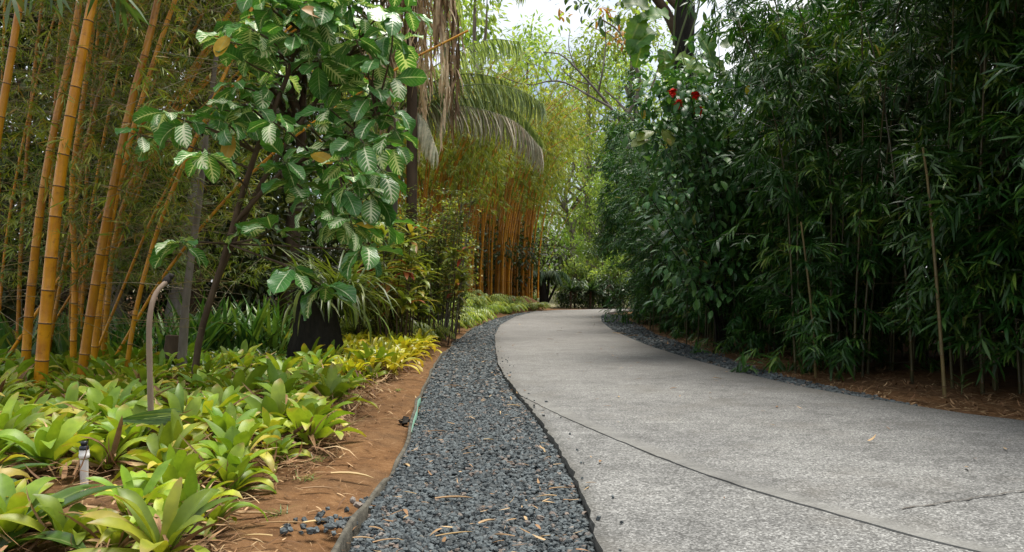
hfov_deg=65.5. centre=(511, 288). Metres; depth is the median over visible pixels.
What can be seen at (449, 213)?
leaved shrub
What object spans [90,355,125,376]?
bromeliad
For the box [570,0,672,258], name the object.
sunlit tree
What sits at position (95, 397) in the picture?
bromeliad
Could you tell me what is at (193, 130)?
thicket tree
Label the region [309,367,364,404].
bromeliad
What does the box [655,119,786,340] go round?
bamboo clump
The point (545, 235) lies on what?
bush
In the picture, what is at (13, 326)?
sword plant
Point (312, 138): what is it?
dark tree
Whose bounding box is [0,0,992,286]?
sky
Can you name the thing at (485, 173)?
golden grove
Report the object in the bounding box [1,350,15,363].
bromeliad
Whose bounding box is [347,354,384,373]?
dwarf plant
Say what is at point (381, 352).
bromeliad
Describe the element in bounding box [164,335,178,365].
mossy post
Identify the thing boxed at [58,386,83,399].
bromeliad
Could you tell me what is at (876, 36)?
bamboo clump
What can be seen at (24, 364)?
bromeliad
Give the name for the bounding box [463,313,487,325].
bank fern
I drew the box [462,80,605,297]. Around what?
golden grove
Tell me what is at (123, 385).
bromeliad
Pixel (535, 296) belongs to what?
bush
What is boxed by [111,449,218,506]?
bromeliad
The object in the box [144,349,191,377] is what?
bromeliad
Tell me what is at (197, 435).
bromeliad
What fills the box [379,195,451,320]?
leaved shrub
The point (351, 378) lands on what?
bromeliad
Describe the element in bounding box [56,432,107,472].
bromeliad
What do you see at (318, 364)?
bromeliad
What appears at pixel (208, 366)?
bromeliad
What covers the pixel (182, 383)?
bromeliad
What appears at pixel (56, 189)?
golden bamboo
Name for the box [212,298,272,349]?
sword plant
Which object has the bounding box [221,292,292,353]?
sword plant
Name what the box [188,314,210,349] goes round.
sword plant
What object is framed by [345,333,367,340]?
dwarf plant
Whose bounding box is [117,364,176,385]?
bromeliad
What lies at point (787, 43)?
dark tree
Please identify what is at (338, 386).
bromeliad
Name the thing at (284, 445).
bromeliad
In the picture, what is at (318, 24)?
variegated tree
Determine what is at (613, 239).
bamboo clump
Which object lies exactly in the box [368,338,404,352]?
dwarf plant
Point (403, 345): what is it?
dwarf plant
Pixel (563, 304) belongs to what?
bush
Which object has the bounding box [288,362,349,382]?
bromeliad
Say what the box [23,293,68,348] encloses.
sword plant
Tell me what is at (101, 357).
bromeliad
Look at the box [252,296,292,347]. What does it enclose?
sword plant
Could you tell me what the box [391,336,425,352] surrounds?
dwarf plant
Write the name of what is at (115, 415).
bromeliad
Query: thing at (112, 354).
bromeliad
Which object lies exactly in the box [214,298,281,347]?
sword plant
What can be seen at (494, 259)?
dense bush
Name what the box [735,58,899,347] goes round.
bamboo clump
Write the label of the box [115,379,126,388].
bromeliad
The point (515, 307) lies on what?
bank fern
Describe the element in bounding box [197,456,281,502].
bromeliad
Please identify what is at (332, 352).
bromeliad
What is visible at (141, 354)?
bromeliad
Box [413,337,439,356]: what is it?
dwarf plant
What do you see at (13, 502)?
bromeliad
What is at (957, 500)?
path joint
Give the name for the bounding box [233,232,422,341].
strap fern
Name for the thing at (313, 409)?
bromeliad
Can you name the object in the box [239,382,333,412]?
bromeliad
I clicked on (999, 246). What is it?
bamboo clump
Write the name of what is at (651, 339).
lava gravel
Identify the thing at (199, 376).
bromeliad
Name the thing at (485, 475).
lava gravel
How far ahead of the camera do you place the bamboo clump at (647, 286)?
15.62 m
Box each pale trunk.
[107,83,124,337]
[164,140,210,334]
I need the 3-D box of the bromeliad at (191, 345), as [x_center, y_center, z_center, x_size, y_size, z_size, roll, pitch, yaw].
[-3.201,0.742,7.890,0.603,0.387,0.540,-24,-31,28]
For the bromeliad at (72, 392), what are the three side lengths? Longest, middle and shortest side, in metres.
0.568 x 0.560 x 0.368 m
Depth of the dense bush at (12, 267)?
12.35 m
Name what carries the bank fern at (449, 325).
on the ground
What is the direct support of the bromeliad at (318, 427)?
on the ground
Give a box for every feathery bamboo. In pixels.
[473,79,601,247]
[521,169,604,297]
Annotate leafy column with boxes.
[592,109,631,262]
[619,63,648,136]
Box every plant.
[0,308,69,356]
[0,310,63,360]
[4,311,34,348]
[11,314,68,350]
[12,313,62,351]
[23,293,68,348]
[53,311,91,354]
[70,297,129,340]
[77,308,170,350]
[80,293,199,347]
[109,304,153,346]
[122,312,177,349]
[125,306,197,352]
[153,302,228,351]
[164,290,248,350]
[164,291,241,353]
[166,363,191,377]
[178,293,245,344]
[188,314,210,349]
[189,358,227,375]
[194,296,274,350]
[210,345,229,352]
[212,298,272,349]
[212,299,265,343]
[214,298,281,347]
[218,346,240,351]
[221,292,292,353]
[228,299,292,354]
[251,353,286,366]
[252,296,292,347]
[255,346,284,356]
[261,348,285,357]
[262,299,292,353]
[263,314,291,349]
[264,345,286,356]
[321,355,354,364]
[332,357,365,369]
[335,344,367,356]
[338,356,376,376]
[341,343,370,355]
[342,329,367,337]
[342,334,360,342]
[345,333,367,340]
[345,356,398,375]
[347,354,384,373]
[354,338,368,344]
[355,345,413,374]
[360,331,387,344]
[366,329,390,337]
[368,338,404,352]
[372,332,408,340]
[372,352,421,373]
[377,330,398,342]
[377,347,419,373]
[387,338,424,358]
[387,340,416,363]
[388,343,423,370]
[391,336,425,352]
[392,332,429,354]
[403,343,431,363]
[407,327,441,351]
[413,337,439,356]
[414,333,441,352]
[555,278,588,308]
[579,279,604,308]
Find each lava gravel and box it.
[279,310,623,551]
[601,314,917,405]
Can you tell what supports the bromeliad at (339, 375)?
on the ground
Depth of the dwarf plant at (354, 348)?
8.03 m
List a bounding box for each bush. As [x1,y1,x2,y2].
[0,189,171,334]
[0,214,43,324]
[23,212,207,335]
[132,201,331,319]
[210,192,382,314]
[260,185,445,305]
[401,198,483,289]
[417,207,526,293]
[460,209,549,295]
[496,218,577,300]
[530,255,549,299]
[533,218,566,269]
[543,226,586,292]
[547,255,596,306]
[553,216,600,286]
[554,276,587,308]
[555,290,568,307]
[575,282,607,308]
[576,245,632,304]
[587,250,633,307]
[588,274,621,308]
[606,279,633,308]
[786,250,971,356]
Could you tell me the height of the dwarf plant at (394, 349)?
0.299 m
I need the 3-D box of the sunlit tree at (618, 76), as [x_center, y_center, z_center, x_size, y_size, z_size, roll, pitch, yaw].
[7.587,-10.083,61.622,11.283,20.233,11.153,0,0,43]
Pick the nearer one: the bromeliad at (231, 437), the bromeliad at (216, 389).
the bromeliad at (231, 437)
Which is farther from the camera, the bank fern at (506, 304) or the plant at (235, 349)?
the bank fern at (506, 304)
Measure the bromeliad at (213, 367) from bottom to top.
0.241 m
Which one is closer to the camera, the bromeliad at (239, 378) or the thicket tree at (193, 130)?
the bromeliad at (239, 378)
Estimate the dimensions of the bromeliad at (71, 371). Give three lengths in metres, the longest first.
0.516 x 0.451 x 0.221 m
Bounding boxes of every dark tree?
[0,8,166,189]
[151,69,347,241]
[272,32,424,269]
[578,206,632,305]
[589,140,662,269]
[735,0,993,301]
[743,2,857,159]
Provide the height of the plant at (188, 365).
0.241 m
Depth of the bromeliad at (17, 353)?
7.26 m
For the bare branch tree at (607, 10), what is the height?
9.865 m
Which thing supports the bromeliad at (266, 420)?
on the ground
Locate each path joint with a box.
[521,397,965,549]
[902,490,1023,508]
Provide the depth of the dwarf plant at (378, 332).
10.84 m
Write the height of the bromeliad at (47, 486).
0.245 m
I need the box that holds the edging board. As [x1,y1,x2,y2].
[330,311,533,551]
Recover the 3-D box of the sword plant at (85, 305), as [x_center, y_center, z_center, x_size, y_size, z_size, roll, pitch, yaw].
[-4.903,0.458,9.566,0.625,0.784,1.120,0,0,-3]
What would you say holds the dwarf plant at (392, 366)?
on the ground
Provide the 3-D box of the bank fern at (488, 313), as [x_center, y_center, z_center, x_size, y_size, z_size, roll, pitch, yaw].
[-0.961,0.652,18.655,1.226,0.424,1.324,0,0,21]
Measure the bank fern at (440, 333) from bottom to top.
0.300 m
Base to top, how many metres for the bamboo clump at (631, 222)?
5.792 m
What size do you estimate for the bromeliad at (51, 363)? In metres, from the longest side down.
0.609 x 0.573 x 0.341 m
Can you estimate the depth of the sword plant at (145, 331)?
9.19 m
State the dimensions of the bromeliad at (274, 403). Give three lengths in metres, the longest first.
0.625 x 0.559 x 0.401 m
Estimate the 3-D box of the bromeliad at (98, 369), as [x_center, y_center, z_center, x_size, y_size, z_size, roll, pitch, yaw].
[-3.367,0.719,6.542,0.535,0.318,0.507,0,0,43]
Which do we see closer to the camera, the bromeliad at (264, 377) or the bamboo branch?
the bamboo branch
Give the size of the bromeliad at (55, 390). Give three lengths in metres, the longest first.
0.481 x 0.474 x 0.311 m
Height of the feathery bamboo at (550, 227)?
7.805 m
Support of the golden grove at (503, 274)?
on the ground
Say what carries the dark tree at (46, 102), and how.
on the ground
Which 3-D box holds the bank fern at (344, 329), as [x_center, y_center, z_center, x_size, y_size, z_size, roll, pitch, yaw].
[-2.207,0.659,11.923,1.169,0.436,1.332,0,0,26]
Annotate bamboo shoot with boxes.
[946,371,975,392]
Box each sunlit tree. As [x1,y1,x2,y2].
[380,0,510,216]
[403,0,586,241]
[486,9,614,260]
[486,51,578,241]
[522,99,606,298]
[523,18,661,291]
[537,52,633,284]
[556,29,659,277]
[565,167,627,305]
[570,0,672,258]
[605,33,743,115]
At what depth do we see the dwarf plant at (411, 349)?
8.29 m
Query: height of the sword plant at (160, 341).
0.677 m
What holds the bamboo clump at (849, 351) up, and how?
on the ground
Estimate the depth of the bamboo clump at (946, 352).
8.35 m
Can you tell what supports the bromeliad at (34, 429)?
on the ground
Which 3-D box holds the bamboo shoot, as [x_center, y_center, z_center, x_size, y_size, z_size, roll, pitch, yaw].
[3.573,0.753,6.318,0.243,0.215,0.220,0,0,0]
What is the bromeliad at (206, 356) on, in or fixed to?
on the ground
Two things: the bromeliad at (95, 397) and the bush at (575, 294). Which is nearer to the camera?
the bromeliad at (95, 397)
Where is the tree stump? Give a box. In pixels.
[286,288,343,357]
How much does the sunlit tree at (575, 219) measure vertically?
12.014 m
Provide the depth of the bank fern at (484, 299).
23.58 m
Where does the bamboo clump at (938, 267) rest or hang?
on the ground
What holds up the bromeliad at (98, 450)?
on the ground
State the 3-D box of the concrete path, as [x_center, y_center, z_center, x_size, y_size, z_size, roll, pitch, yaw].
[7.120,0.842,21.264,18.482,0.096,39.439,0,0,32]
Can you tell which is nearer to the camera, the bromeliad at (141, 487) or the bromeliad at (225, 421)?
the bromeliad at (141, 487)
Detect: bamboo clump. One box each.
[587,119,667,325]
[598,137,671,322]
[604,146,644,316]
[604,148,658,320]
[605,119,700,332]
[608,162,694,329]
[609,124,726,339]
[630,14,819,348]
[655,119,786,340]
[658,51,857,357]
[675,0,1004,380]
[720,0,974,362]
[735,0,975,349]
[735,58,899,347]
[784,0,1022,363]
[785,0,1023,394]
[843,0,1023,371]
[914,0,1023,393]
[977,31,1023,349]
[985,129,1023,204]
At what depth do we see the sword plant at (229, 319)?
9.54 m
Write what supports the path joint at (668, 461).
on the concrete path
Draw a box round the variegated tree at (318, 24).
[115,0,432,387]
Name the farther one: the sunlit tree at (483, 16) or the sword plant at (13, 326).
the sunlit tree at (483, 16)
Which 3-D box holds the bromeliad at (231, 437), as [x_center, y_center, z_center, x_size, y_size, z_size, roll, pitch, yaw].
[-1.224,0.739,3.550,0.534,0.343,0.478,-8,4,-24]
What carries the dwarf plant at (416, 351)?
on the ground
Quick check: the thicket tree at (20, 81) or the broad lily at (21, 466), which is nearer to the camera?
the broad lily at (21, 466)
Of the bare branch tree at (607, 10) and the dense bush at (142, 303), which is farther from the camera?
the bare branch tree at (607, 10)
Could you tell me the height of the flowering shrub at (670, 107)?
3.993 m
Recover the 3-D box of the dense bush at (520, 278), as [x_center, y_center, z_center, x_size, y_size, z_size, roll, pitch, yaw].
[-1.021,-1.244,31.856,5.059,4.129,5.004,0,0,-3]
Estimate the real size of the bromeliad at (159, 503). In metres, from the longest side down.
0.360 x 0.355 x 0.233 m
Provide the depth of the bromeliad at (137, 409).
4.12 m
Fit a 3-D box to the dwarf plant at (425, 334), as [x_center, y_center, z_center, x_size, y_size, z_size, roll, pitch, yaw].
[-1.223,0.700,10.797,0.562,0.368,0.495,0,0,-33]
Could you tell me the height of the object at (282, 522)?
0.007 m
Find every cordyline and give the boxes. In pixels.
[357,221,439,337]
[368,272,417,333]
[420,244,479,346]
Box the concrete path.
[494,309,1023,551]
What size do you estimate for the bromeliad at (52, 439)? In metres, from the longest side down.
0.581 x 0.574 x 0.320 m
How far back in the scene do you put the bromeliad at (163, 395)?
4.90 m
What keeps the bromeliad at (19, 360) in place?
on the ground
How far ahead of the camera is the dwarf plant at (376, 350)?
7.81 m
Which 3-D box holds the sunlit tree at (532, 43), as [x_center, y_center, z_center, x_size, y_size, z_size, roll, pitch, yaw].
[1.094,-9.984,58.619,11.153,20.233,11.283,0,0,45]
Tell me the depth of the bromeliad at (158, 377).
6.38 m
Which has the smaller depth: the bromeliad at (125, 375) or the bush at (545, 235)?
the bromeliad at (125, 375)
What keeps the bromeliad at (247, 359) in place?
on the ground
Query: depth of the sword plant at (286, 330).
9.39 m
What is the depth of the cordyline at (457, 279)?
12.10 m
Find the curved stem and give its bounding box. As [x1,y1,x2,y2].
[146,273,173,432]
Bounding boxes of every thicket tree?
[0,0,135,325]
[0,0,267,325]
[0,0,292,319]
[0,6,119,326]
[3,1,308,326]
[124,0,379,342]
[185,10,421,313]
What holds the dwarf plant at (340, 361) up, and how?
on the ground
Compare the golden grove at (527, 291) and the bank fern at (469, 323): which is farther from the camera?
the golden grove at (527, 291)
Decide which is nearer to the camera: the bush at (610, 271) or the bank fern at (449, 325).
the bank fern at (449, 325)
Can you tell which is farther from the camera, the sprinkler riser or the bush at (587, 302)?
the bush at (587, 302)
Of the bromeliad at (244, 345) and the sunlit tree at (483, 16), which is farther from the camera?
the sunlit tree at (483, 16)
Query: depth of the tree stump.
8.37 m
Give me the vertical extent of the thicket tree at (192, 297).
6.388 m
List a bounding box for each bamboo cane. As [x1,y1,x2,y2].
[777,214,850,377]
[884,147,981,397]
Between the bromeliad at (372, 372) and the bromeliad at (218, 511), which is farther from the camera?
the bromeliad at (372, 372)
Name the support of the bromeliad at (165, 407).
on the ground
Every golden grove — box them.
[306,54,527,278]
[351,52,555,295]
[401,83,575,246]
[422,70,598,296]
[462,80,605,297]
[476,107,596,292]
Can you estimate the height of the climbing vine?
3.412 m
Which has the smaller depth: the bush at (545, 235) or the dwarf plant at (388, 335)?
the dwarf plant at (388, 335)
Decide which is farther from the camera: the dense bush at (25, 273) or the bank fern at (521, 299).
the bank fern at (521, 299)
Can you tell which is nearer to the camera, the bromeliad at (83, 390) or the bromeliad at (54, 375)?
the bromeliad at (83, 390)
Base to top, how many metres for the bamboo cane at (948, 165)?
1.945 m
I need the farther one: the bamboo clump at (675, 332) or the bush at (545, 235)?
the bush at (545, 235)
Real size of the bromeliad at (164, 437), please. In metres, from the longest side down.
0.525 x 0.494 x 0.294 m
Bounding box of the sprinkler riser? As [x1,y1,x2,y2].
[79,441,89,491]
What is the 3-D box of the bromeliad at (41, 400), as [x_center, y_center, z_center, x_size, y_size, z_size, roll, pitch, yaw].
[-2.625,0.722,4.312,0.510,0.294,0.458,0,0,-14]
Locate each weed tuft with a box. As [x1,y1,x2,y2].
[261,505,288,517]
[310,452,329,461]
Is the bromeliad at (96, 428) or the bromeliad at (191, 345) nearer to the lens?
the bromeliad at (96, 428)
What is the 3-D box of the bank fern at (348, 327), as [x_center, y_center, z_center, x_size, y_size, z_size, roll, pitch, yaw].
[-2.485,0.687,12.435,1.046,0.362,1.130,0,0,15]
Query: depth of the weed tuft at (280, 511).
2.96 m
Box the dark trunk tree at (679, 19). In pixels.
[548,0,731,330]
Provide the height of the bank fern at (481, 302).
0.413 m
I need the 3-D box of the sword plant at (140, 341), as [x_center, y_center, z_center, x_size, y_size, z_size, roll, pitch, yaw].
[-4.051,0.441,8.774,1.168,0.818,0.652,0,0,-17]
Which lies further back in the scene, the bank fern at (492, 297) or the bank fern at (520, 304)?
the bank fern at (520, 304)
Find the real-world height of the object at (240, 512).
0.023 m
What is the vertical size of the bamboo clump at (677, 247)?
4.635 m
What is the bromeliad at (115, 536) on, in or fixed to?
on the ground
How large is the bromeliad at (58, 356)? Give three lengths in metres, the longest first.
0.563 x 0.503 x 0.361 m
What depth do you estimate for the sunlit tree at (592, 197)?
38.90 m
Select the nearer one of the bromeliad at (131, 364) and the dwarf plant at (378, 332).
the bromeliad at (131, 364)
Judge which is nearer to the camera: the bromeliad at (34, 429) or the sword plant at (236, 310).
the bromeliad at (34, 429)
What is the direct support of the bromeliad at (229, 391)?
on the ground
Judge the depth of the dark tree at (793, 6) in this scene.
15.35 m
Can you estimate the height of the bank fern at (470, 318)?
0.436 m
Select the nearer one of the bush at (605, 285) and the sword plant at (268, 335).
the sword plant at (268, 335)
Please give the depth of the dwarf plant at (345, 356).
7.50 m
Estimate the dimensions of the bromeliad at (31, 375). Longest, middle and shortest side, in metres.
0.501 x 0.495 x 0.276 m
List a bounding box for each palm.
[306,18,547,314]
[360,0,531,331]
[518,270,572,307]
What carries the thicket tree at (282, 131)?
on the ground
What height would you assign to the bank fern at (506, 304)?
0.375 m
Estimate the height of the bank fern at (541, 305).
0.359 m
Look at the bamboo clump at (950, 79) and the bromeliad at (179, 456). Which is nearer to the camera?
the bromeliad at (179, 456)
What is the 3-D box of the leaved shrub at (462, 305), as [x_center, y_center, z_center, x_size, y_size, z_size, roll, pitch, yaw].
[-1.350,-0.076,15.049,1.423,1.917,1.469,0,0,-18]
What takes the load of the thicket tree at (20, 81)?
on the ground
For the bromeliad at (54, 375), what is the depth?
6.00 m
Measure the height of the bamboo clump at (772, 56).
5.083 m
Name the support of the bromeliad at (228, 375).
on the ground
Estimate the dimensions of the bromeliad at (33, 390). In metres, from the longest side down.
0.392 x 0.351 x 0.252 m
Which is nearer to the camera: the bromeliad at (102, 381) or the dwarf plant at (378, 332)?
the bromeliad at (102, 381)
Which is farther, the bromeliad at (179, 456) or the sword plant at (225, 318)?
the sword plant at (225, 318)
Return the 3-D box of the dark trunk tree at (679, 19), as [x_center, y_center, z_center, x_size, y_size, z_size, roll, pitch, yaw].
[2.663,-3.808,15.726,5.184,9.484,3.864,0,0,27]
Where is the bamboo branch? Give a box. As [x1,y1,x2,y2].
[0,0,151,32]
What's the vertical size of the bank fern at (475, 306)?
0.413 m
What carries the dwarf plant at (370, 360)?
on the ground
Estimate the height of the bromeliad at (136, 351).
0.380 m
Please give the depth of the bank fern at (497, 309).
22.93 m
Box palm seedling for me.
[123,408,184,424]
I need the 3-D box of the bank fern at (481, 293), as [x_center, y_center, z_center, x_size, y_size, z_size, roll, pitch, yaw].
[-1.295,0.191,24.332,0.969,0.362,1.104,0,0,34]
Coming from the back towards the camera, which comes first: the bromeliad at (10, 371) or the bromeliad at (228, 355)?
the bromeliad at (228, 355)
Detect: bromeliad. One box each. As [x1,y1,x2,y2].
[0,345,15,364]
[0,349,34,367]
[0,356,24,369]
[0,359,57,396]
[0,366,25,394]
[0,372,35,400]
[0,376,29,399]
[0,385,28,405]
[0,392,32,398]
[0,392,42,433]
[0,393,61,429]
[0,412,43,467]
[0,412,103,477]
[0,441,31,478]
[0,468,31,481]
[0,473,93,549]
[0,488,119,551]
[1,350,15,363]
[1,388,47,411]
[4,363,53,388]
[6,476,67,541]
[14,477,32,486]
[16,382,50,404]
[24,378,88,399]
[25,412,108,469]
[25,415,68,455]
[26,411,105,441]
[27,366,59,389]
[28,371,77,400]
[31,352,77,378]
[37,507,156,547]
[40,381,107,422]
[41,372,80,382]
[49,355,93,378]
[49,355,107,368]
[51,367,74,380]
[55,350,78,362]
[55,372,120,386]
[56,386,137,428]
[56,417,147,476]
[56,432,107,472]
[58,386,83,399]
[60,364,123,387]
[67,378,170,410]
[68,404,192,473]
[69,477,242,551]
[73,358,136,378]
[77,347,115,357]
[77,378,124,400]
[83,395,146,439]
[85,458,184,515]
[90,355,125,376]
[90,420,106,433]
[100,421,212,486]
[102,341,154,355]
[102,342,135,362]
[105,342,159,364]
[106,362,134,379]
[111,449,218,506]
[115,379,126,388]
[116,353,154,368]
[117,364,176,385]
[118,362,136,371]
[119,379,185,403]
[119,497,221,548]
[120,382,162,404]
[124,409,208,460]
[128,375,175,393]
[130,368,175,384]
[131,394,201,410]
[131,443,215,489]
[135,383,232,433]
[139,353,173,363]
[142,468,267,537]
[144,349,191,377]
[153,348,202,364]
[154,386,201,407]
[159,367,181,386]
[159,380,192,393]
[166,360,228,386]
[174,376,197,388]
[176,367,228,395]
[177,361,202,373]
[177,418,292,470]
[180,393,249,430]
[180,430,277,487]
[181,405,268,448]
[181,495,254,536]
[182,366,257,394]
[187,343,212,356]
[187,348,215,356]
[187,365,270,395]
[188,362,231,377]
[192,351,231,369]
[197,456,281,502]
[199,402,260,439]
[201,385,258,414]
[204,384,264,408]
[209,364,240,380]
[210,346,254,373]
[212,353,251,371]
[222,402,260,418]
[225,351,277,374]
[227,363,267,379]
[229,339,276,359]
[232,359,311,398]
[237,378,324,443]
[237,407,303,446]
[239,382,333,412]
[250,429,311,472]
[252,352,316,376]
[257,370,306,394]
[258,402,341,446]
[261,374,309,398]
[263,397,366,452]
[283,337,337,362]
[284,393,356,433]
[287,358,313,383]
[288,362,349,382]
[289,359,321,375]
[294,363,378,414]
[296,347,342,367]
[306,340,353,362]
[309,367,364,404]
[311,373,363,404]
[326,396,339,416]
[340,360,358,374]
[343,340,400,378]
[346,374,364,392]
[352,371,377,386]
[359,360,391,384]
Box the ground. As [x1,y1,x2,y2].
[8,289,1023,551]
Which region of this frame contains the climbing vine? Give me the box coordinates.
[615,0,743,122]
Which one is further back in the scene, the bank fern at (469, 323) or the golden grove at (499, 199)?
the golden grove at (499, 199)
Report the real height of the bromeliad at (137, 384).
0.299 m
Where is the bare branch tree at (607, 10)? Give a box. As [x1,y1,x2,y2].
[488,0,661,161]
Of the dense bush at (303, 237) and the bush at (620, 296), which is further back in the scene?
the bush at (620, 296)
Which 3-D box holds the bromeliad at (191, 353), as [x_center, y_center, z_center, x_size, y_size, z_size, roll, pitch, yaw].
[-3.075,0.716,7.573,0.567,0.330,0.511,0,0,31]
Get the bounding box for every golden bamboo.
[0,0,251,394]
[0,0,468,377]
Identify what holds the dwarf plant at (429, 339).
on the ground
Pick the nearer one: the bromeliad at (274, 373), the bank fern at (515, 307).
the bromeliad at (274, 373)
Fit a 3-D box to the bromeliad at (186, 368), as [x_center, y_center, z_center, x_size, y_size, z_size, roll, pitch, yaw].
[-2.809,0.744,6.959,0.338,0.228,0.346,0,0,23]
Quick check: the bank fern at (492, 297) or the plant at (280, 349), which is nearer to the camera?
the plant at (280, 349)
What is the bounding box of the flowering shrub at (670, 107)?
[602,33,803,350]
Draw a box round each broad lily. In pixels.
[0,456,57,485]
[0,484,122,551]
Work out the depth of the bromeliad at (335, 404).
4.84 m
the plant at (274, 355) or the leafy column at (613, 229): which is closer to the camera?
the plant at (274, 355)
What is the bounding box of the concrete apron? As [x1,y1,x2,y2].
[523,398,973,551]
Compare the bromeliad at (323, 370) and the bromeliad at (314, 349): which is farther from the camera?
the bromeliad at (314, 349)
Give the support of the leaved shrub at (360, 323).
on the ground
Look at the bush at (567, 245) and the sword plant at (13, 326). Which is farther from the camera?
the bush at (567, 245)
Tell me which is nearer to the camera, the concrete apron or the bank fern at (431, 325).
the concrete apron
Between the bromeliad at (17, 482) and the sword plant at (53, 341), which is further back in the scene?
the sword plant at (53, 341)
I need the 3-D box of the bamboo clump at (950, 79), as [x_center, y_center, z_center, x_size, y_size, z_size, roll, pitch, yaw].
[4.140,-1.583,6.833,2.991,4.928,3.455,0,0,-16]
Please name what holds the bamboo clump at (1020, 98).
on the ground
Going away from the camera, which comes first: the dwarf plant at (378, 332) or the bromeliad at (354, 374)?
the bromeliad at (354, 374)
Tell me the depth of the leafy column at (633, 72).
24.47 m
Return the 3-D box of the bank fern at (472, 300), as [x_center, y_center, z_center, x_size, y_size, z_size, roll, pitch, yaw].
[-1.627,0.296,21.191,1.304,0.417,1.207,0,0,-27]
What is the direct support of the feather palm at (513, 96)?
on the ground
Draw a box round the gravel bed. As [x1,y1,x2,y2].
[348,386,595,551]
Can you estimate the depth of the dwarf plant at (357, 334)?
10.74 m
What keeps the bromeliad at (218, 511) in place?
on the ground
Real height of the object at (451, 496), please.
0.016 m
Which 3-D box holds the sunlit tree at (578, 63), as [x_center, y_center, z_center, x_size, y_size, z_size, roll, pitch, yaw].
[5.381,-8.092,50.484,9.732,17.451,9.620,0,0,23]
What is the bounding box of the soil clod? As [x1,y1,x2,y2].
[398,416,409,425]
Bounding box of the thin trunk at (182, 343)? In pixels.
[176,56,217,368]
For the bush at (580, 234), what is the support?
on the ground
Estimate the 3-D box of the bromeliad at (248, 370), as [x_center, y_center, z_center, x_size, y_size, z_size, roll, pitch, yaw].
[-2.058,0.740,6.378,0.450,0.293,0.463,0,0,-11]
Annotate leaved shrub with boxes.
[332,209,440,335]
[352,185,453,325]
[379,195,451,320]
[395,183,487,340]
[419,236,482,332]
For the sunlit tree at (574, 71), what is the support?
on the ground
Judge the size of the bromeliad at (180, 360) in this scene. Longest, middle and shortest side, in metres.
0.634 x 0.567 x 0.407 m
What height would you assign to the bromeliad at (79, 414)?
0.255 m
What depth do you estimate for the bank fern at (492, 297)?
25.66 m
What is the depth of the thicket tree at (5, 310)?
10.18 m
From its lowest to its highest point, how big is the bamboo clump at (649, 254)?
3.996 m
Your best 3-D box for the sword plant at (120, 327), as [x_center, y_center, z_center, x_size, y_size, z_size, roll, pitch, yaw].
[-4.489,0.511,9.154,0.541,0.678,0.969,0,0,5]
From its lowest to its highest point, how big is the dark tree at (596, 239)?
4.813 m
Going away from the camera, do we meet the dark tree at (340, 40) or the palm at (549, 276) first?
the dark tree at (340, 40)
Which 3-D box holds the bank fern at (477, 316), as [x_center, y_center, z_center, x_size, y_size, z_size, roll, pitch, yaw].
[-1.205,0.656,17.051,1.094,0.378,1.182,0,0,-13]
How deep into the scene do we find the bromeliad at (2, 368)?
6.08 m
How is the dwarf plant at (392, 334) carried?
on the ground
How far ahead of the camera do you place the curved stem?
3.89 m
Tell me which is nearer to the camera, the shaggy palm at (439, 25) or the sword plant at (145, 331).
the sword plant at (145, 331)
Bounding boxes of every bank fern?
[339,319,395,337]
[340,322,371,336]
[360,322,438,338]
[407,326,455,342]
[410,321,446,336]
[421,318,466,332]
[440,310,475,324]
[449,307,478,315]
[450,311,481,322]
[453,315,476,328]
[455,294,479,306]
[463,296,489,307]
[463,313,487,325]
[467,308,496,323]
[469,303,495,312]
[470,290,484,295]
[473,295,491,304]
[478,304,508,313]
[481,293,508,301]
[484,300,503,308]
[487,294,517,302]
[488,301,509,308]
[499,305,512,313]
[503,301,528,308]
[504,303,527,313]
[508,296,531,304]
[526,302,549,310]
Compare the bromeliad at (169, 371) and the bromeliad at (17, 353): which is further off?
the bromeliad at (17, 353)
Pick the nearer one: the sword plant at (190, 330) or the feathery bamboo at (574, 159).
the sword plant at (190, 330)
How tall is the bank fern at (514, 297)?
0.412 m
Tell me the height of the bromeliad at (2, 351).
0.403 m
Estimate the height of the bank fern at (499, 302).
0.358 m
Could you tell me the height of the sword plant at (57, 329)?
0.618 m
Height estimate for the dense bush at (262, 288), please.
2.802 m
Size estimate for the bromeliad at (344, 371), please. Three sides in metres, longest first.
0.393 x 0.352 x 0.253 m
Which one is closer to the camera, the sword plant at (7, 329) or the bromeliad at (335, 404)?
the bromeliad at (335, 404)
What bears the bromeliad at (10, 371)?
on the ground
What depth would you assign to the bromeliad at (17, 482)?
2.93 m
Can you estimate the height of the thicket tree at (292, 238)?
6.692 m
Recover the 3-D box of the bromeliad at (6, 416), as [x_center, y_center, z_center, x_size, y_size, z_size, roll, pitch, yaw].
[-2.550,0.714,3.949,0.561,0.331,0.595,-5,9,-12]
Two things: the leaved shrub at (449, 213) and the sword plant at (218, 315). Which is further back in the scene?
the leaved shrub at (449, 213)

